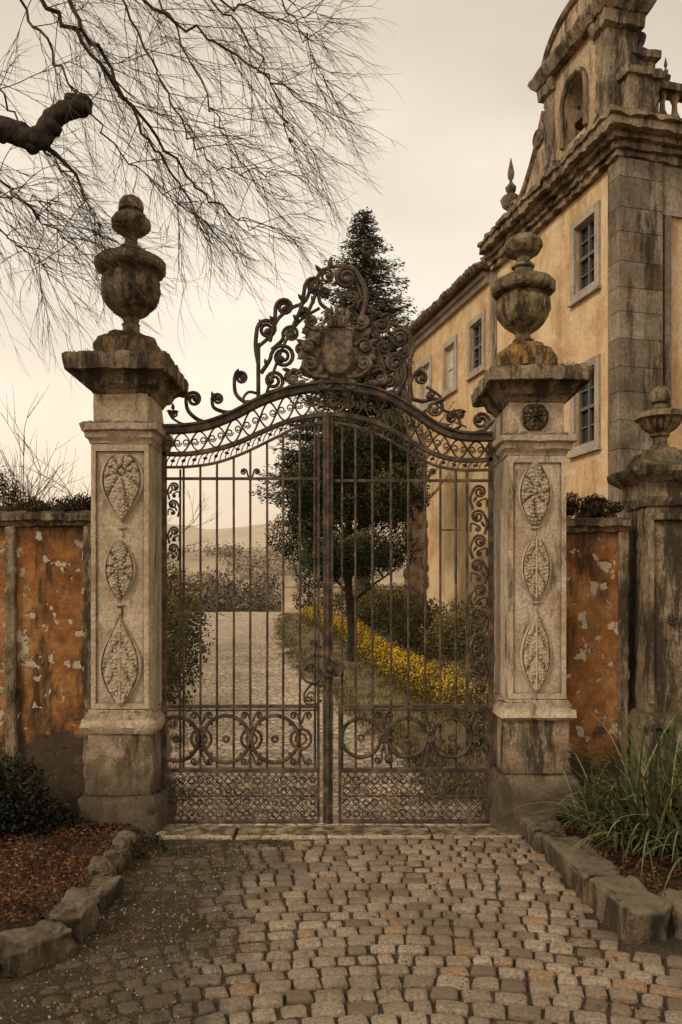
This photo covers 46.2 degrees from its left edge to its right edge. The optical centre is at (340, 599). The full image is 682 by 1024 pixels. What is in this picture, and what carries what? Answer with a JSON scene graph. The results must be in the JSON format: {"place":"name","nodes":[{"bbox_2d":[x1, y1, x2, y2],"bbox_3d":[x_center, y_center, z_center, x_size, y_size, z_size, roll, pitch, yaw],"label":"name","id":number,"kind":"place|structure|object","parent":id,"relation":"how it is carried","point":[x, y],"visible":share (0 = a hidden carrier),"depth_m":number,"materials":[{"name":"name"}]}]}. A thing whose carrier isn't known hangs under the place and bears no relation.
{"place":"outdoors","nodes":[
{"label":"outdoors","id":0,"kind":"place"},
{"bbox_2d":[167,543,404,611],"bbox_3d":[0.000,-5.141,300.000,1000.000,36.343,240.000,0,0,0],"label":"hills","id":1,"kind":"structure","parent":0,"point":[191,561],"depth_m":243.40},
{"bbox_2d":[167,539,374,600],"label":"hillside trees","id":2,"kind":"object","parent":1,"relation":"on","point":[245,564],"visible":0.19,"depth_m":251.24,"materials":[{"name":"grey plant"}]},
{"bbox_2d":[167,519,404,551],"bbox_3d":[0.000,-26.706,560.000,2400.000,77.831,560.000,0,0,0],"label":"hills","id":3,"kind":"structure","parent":0,"point":[258,535],"depth_m":440.20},
{"bbox_2d":[167,612,487,802],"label":"garden lawn","id":4,"kind":"structure","parent":0,"point":[448,728],"depth_m":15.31,"materials":[{"name":"plant"}]},
{"bbox_2d":[0,466,30,510],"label":"shrub","id":5,"kind":"object","parent":4,"relation":"on","point":[4,485],"visible":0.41,"depth_m":9.19,"materials":[{"name":"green plant"}]},
{"bbox_2d":[0,383,242,712],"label":"bare shrub","id":6,"kind":"object","parent":4,"relation":"on","point":[22,486],"visible":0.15,"depth_m":9.26,"materials":[{"name":"brown plant"}]},
{"bbox_2d":[248,207,423,628],"bbox_3d":[0.909,-6.804,29.771,8.778,15.808,8.693,0,0,0],"label":"conifer tree","id":7,"kind":"object","parent":4,"relation":"on","point":[368,267],"visible":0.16,"depth_m":29.51,"materials":[{"name":"green plant"}]},
{"bbox_2d":[264,410,420,661],"bbox_3d":[0.118,-1.447,19.961,3.660,6.299,3.482,0,0,22],"label":"evergreen tree","id":8,"kind":"object","parent":4,"relation":"on","point":[382,501],"visible":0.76,"depth_m":19.23,"materials":[{"name":"green plant"}]},
{"bbox_2d":[292,582,401,616],"bbox_3d":[2.371,0.131,32.372,10.010,1.990,3.994,0,0,25],"label":"green hedge","id":9,"kind":"object","parent":4,"relation":"on","point":[309,595],"visible":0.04,"depth_m":34.33,"materials":[{"name":"green plant"}]},
{"bbox_2d":[301,605,494,736],"bbox_3d":[0.506,1.134,21.792,1.428,1.904,22.702,0,0,-8],"label":"yellow hedge","id":10,"kind":"object","parent":4,"relation":"on","point":[381,656],"visible":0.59,"depth_m":15.26,"materials":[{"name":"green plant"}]},
{"bbox_2d":[357,401,454,651],"bbox_3d":[1.745,-1.977,22.779,2.942,7.269,2.629,0,0,0],"label":"old tree","id":11,"kind":"object","parent":4,"relation":"on","point":[416,532],"visible":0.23,"depth_m":22.25,"materials":[{"name":"plant"}]},
{"bbox_2d":[333,577,494,685],"bbox_3d":[2.139,0.361,21.496,2.265,2.447,21.068,0,0,-9],"label":"green hedge","id":12,"kind":"object","parent":4,"relation":"on","point":[399,617],"visible":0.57,"depth_m":20.03,"materials":[{"name":"green plant"}]},
{"bbox_2d":[166,612,490,826],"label":"driveway","id":13,"kind":"structure","parent":0,"point":[258,663],"depth_m":11.39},
{"bbox_2d":[0,836,681,1023],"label":"cobblestone paving","id":14,"kind":"structure","parent":0,"point":[275,987],"depth_m":4.75,"materials":[{"name":"stone"}]},
{"bbox_2d":[40,832,587,1022],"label":"moss","id":15,"kind":"object","parent":14,"relation":"on","point":[170,850],"visible":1,"depth_m":5.47,"materials":[{"name":"green plant"}]},
{"bbox_2d":[0,836,664,1023],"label":"grit","id":16,"kind":"object","parent":14,"relation":"on","point":[72,1008],"visible":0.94,"depth_m":4.98,"materials":[{"name":"gravel"}]},
{"bbox_2d":[13,837,661,1023],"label":"leaf litter","id":17,"kind":"object","parent":14,"relation":"on","point":[134,955],"visible":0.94,"depth_m":4.84,"materials":[{"name":"brown plant"}]},
{"bbox_2d":[0,612,681,1023],"bbox_3d":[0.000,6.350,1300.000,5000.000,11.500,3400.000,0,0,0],"label":"ground","id":18,"kind":"structure","parent":0,"point":[132,916],"depth_m":4.88,"materials":[{"name":"grey stone"}]},
{"bbox_2d":[0,526,84,812],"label":"boundary wall","id":19,"kind":"structure","parent":18,"relation":"on","point":[50,632],"depth_m":7.59,"materials":[{"name":"paint"}]},
{"bbox_2d":[0,510,90,526],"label":"coping","id":20,"kind":"object","parent":19,"relation":"on","point":[40,518],"visible":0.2,"depth_m":7.51,"materials":[{"name":"stone"}]},
{"bbox_2d":[0,487,90,522],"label":"foliage","id":21,"kind":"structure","parent":20,"relation":"on","point":[79,503],"depth_m":7.67,"materials":[{"name":"green plant"}]},
{"bbox_2d":[4,526,90,795],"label":"pilaster strips","id":22,"kind":"object","parent":19,"relation":"attached to","point":[11,661],"visible":0.52,"depth_m":7.54,"materials":[{"name":"stone"}]},
{"bbox_2d":[0,829,140,977],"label":"edging rock","id":23,"kind":"object","parent":18,"relation":"on","point":[24,950],"visible":0.85,"depth_m":4.89,"materials":[{"name":"stone"}]},
{"bbox_2d":[0,812,146,931],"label":"flower bed","id":24,"kind":"object","parent":18,"relation":"on","point":[26,923],"visible":0.18,"depth_m":6.05,"materials":[{"name":"brown soil"}]},
{"bbox_2d":[0,749,82,840],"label":"dark shrub","id":25,"kind":"object","parent":24,"relation":"on","point":[12,809],"visible":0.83,"depth_m":6.88,"materials":[{"name":"green plant"}]},
{"bbox_2d":[72,819,167,858],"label":"weeds","id":26,"kind":"object","parent":24,"relation":"on","point":[156,837],"visible":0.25,"depth_m":6.91,"materials":[{"name":"green plant"}]},
{"bbox_2d":[0,811,681,927],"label":"bark mulch","id":27,"kind":"object","parent":24,"relation":"on","point":[55,877],"visible":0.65,"depth_m":6.02,"materials":[{"name":"brown wood"}]},
{"bbox_2d":[77,724,176,836],"bbox_3d":[-1.982,1.684,7.517,0.767,0.991,0.897,0,0,0],"label":"pedestal","id":28,"kind":"object","parent":18,"relation":"on","point":[125,764],"visible":0.8,"depth_m":7.16,"materials":[{"name":"stone"}]},
{"bbox_2d":[79,421,175,733],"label":"mouldings","id":29,"kind":"object","parent":28,"relation":"on","point":[153,434],"visible":0.72,"depth_m":7.14,"materials":[{"name":"stone"}]},
{"bbox_2d":[91,393,163,709],"bbox_3d":[-1.985,-0.439,7.513,0.532,2.862,0.673,0,0,0],"label":"shaft","id":30,"kind":"object","parent":29,"relation":"on","point":[141,613],"visible":0.8,"depth_m":7.20,"materials":[{"name":"stone"}]},
{"bbox_2d":[99,454,143,705],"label":"carved pendants","id":31,"kind":"object","parent":30,"relation":"attached to","point":[122,487],"visible":1,"depth_m":7.16,"materials":[{"name":"stone"}]},
{"bbox_2d":[61,349,188,409],"bbox_3d":[-1.984,-2.029,7.521,0.940,0.368,1.066,0,0,0],"label":"capital","id":32,"kind":"object","parent":30,"relation":"on","point":[161,380],"visible":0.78,"depth_m":7.10,"materials":[{"name":"stone"}]},
{"bbox_2d":[92,194,165,351],"bbox_3d":[-1.975,-3.007,7.523,0.658,1.586,0.658,0,0,0],"label":"stone urn","id":33,"kind":"object","parent":32,"relation":"on","point":[139,307],"visible":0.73,"depth_m":7.34,"materials":[{"name":"stone"}]},
{"bbox_2d":[161,256,494,823],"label":"iron gate","id":34,"kind":"structure","parent":30,"relation":"attached to","point":[336,354],"depth_m":7.49,"materials":[{"name":"metal"}]},
{"bbox_2d":[72,348,184,796],"bbox_3d":[-1.804,-0.234,7.266,1.182,3.978,0.652,0,0,-43],"label":"ledge moss","id":35,"kind":"object","parent":28,"relation":"on","point":[130,349],"visible":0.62,"depth_m":7.13,"materials":[{"name":"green plant"}]},
{"bbox_2d":[167,558,214,708],"bbox_3d":[-4.106,0.305,17.288,2.656,2.980,12.104,0,0,-11],"label":"roadside shrub","id":36,"kind":"object","parent":18,"relation":"on","point":[173,630],"visible":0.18,"depth_m":15.16,"materials":[{"name":"green plant"}]},
{"bbox_2d":[0,0,408,391],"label":"bare tree","id":37,"kind":"object","parent":18,"relation":"on","point":[44,132],"visible":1,"depth_m":6.47,"materials":[{"name":"brown plant"}]},
{"bbox_2d":[167,566,353,611],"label":"distant trees","id":38,"kind":"object","parent":18,"relation":"on","point":[258,603],"visible":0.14,"depth_m":70.58,"materials":[{"name":"plant"}]},
{"bbox_2d":[155,825,523,839],"bbox_3d":[0.007,2.096,7.173,3.280,0.076,0.323,0,0,0],"label":"threshold stone","id":39,"kind":"object","parent":18,"relation":"on","point":[347,832],"visible":0.73,"depth_m":7.09,"materials":[{"name":"stone"}]},
{"bbox_2d":[280,585,402,612],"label":"garden wall","id":40,"kind":"structure","parent":18,"relation":"on","point":[290,590],"depth_m":39.00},
{"bbox_2d":[481,714,579,832],"bbox_3d":[1.759,1.615,7.518,0.770,1.092,0.895,0,0,0],"label":"pedestal","id":41,"kind":"object","parent":18,"relation":"on","point":[539,743],"visible":0.71,"depth_m":7.16,"materials":[{"name":"stone"}]},
{"bbox_2d":[484,433,578,720],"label":"mouldings","id":42,"kind":"object","parent":41,"relation":"on","point":[510,444],"visible":0.67,"depth_m":7.14,"materials":[{"name":"stone"}]},
{"bbox_2d":[494,402,565,699],"bbox_3d":[1.763,-0.439,7.513,0.532,2.692,0.672,0,0,0],"label":"shaft","id":43,"kind":"object","parent":42,"relation":"on","point":[514,606],"visible":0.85,"depth_m":7.20,"materials":[{"name":"stone"}]},
{"bbox_2d":[471,364,594,417],"bbox_3d":[1.759,-1.928,7.521,0.950,0.322,1.067,0,0,0],"label":"capital","id":44,"kind":"object","parent":43,"relation":"on","point":[497,389],"visible":0.8,"depth_m":7.11,"materials":[{"name":"stone"}]},
{"bbox_2d":[491,232,557,366],"bbox_3d":[1.711,-2.775,7.520,0.595,1.312,0.596,0,0,0],"label":"stone urn","id":45,"kind":"object","parent":44,"relation":"on","point":[522,292],"visible":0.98,"depth_m":7.34,"materials":[{"name":"stone"}]},
{"bbox_2d":[517,461,551,692],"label":"carved pendants","id":46,"kind":"object","parent":43,"relation":"attached to","point":[534,494],"visible":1,"depth_m":7.16,"materials":[{"name":"stone"}]},
{"bbox_2d":[520,404,548,430],"bbox_3d":[1.740,-1.644,7.176,0.264,0.246,0.072,0,0,0],"label":"rosette","id":47,"kind":"object","parent":43,"relation":"attached to","point":[534,417],"visible":1,"depth_m":7.17,"materials":[{"name":"stone"}]},
{"bbox_2d":[479,361,588,775],"bbox_3d":[1.599,-0.270,7.209,1.114,3.666,0.585,0,0,43],"label":"ledge moss","id":48,"kind":"object","parent":41,"relation":"on","point":[526,431],"visible":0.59,"depth_m":7.13,"materials":[{"name":"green plant"}]},
{"bbox_2d":[405,170,681,649],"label":"walls","id":49,"kind":"structure","parent":18,"relation":"on","point":[578,333],"depth_m":18.60,"materials":[{"name":"beige paint"}]},
{"bbox_2d":[401,271,489,348],"bbox_3d":[3.103,-8.795,25.252,0.320,0.290,7.150,0,0,-15],"label":"eaves moulding","id":50,"kind":"object","parent":49,"relation":"attached to","point":[468,293],"visible":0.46,"depth_m":23.98,"materials":[{"name":"stone"}]},
{"bbox_2d":[390,261,489,350],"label":"tiled roof","id":51,"kind":"structure","parent":50,"relation":"on","point":[457,287],"depth_m":23.85,"materials":[{"name":"tile"}]},
{"bbox_2d":[420,200,601,458],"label":"window surrounds","id":52,"kind":"object","parent":49,"relation":"attached to","point":[594,286],"visible":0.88,"depth_m":17.58,"materials":[{"name":"grey stone"}]},
{"bbox_2d":[425,345,453,403],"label":"window shutters","id":53,"kind":"object","parent":52,"relation":"in","point":[450,366],"depth_m":24.78,"materials":[{"name":"beige wood"}]},
{"bbox_2d":[473,217,593,445],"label":"window sashes","id":54,"kind":"object","parent":52,"relation":"in","point":[582,259],"depth_m":17.48,"materials":[{"name":"wood"}]},
{"bbox_2d":[476,222,593,442],"bbox_3d":[4.192,-5.750,21.857,0.001,4.800,10.370,0,0,-15],"label":"window glass","id":55,"kind":"object","parent":54,"relation":"in","point":[585,394],"visible":0.24,"depth_m":17.42,"materials":[{"name":"black glass"}]},
{"bbox_2d":[480,57,670,268],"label":"finials","id":56,"kind":"object","parent":49,"relation":"on","point":[509,196],"visible":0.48,"depth_m":20.51,"materials":[{"name":"stone"}]},
{"bbox_2d":[477,104,681,271],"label":"cornice","id":57,"kind":"structure","parent":49,"relation":"on","point":[613,133],"depth_m":16.55,"materials":[{"name":"stone"}]},
{"bbox_2d":[509,0,661,210],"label":"belfry mouldings","id":58,"kind":"object","parent":57,"relation":"on","point":[616,27],"visible":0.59,"depth_m":16.51,"materials":[{"name":"grey stone"}]},
{"bbox_2d":[574,101,585,136],"bbox_3d":[5.408,-10.533,17.459,0.753,1.012,0.644,0,0,37],"label":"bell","id":59,"kind":"object","parent":58,"relation":"on","point":[578,125],"visible":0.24,"depth_m":17.50,"materials":[{"name":"metal"}]},
{"bbox_2d":[616,63,681,117],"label":"balustrade","id":60,"kind":"object","parent":57,"relation":"on","point":[645,89],"visible":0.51,"depth_m":16.09,"materials":[{"name":"stone"}]},
{"bbox_2d":[490,156,681,680],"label":"stone pilasters","id":61,"kind":"object","parent":49,"relation":"attached to","point":[644,197],"visible":0.55,"depth_m":16.04,"materials":[{"name":"grey stone"}]},
{"bbox_2d":[566,532,618,809],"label":"boundary wall","id":62,"kind":"structure","parent":18,"relation":"on","point":[592,565],"depth_m":7.59,"materials":[{"name":"paint"}]},
{"bbox_2d":[566,517,631,532],"bbox_3d":[2.381,-0.708,7.747,0.722,0.174,0.557,0,0,0],"label":"coping","id":63,"kind":"object","parent":62,"relation":"on","point":[598,525],"visible":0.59,"depth_m":7.52,"materials":[{"name":"stone"}]},
{"bbox_2d":[566,491,623,518],"bbox_3d":[2.421,-0.871,7.745,0.663,0.349,0.390,0,0,0],"label":"wall moss growth","id":64,"kind":"object","parent":63,"relation":"on","point":[592,506],"depth_m":7.68,"materials":[{"name":"green plant"}]},
{"bbox_2d":[519,814,671,944],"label":"stone kerb","id":65,"kind":"structure","parent":18,"relation":"on","point":[633,910],"depth_m":5.36,"materials":[{"name":"grey stone"}]},
{"bbox_2d":[38,815,626,921],"bbox_3d":[0.021,1.927,6.112,3.878,0.128,2.368,0,0,-4],"label":"kerb moss","id":66,"kind":"object","parent":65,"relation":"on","point":[122,857],"visible":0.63,"depth_m":6.01,"materials":[{"name":"green plant"}]},
{"bbox_2d":[565,818,681,936],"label":"flower bed","id":67,"kind":"object","parent":18,"relation":"on","point":[670,932],"visible":0.05,"depth_m":6.03,"materials":[{"name":"brown soil"}]},
{"bbox_2d":[521,755,629,843],"bbox_3d":[2.118,1.660,6.915,1.178,0.780,1.262,0,0,0],"label":"strap leaf plant","id":68,"kind":"object","parent":67,"relation":"on","point":[589,820],"visible":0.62,"depth_m":6.76,"materials":[{"name":"green plant"}]},
{"bbox_2d":[554,794,609,828],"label":"weeds","id":69,"kind":"object","parent":67,"relation":"on","point":[561,819],"visible":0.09,"depth_m":7.05,"materials":[{"name":"green plant"}]},
{"bbox_2d":[492,692,681,883],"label":"strap leaf plant","id":70,"kind":"object","parent":67,"relation":"on","point":[641,834],"visible":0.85,"depth_m":6.32,"materials":[{"name":"green plant"}]},
{"bbox_2d":[540,695,681,855],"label":"strap leaf plant","id":71,"kind":"object","parent":67,"relation":"on","point":[680,754],"visible":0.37,"depth_m":6.58,"materials":[{"name":"green plant"}]},
{"bbox_2d":[566,732,681,889],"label":"strap leaf plant","id":72,"kind":"object","parent":67,"relation":"on","point":[676,853],"visible":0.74,"depth_m":5.95,"materials":[{"name":"green plant"}]},
{"bbox_2d":[607,385,681,802],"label":"wall pier","id":73,"kind":"structure","parent":18,"relation":"on","point":[648,482],"depth_m":7.38,"materials":[{"name":"grey stone"}]},
{"bbox_2d":[616,532,629,805],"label":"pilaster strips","id":74,"kind":"object","parent":73,"relation":"attached to","point":[623,574],"visible":0.72,"depth_m":7.54,"materials":[{"name":"stone"}]},
{"bbox_2d":[657,887,681,939],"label":"edging rock","id":75,"kind":"object","parent":18,"relation":"on","point":[673,897],"visible":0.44,"depth_m":4.98,"materials":[{"name":"stone"}]},
{"bbox_2d":[0,0,681,529],"label":"sky","id":76,"kind":"structure","parent":0,"point":[466,107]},
{"bbox_2d":[525,0,608,193],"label":"belfry wall","id":77,"kind":"structure","parent":0,"point":[585,55],"depth_m":17.74,"materials":[{"name":"beige paint"}]}
]}

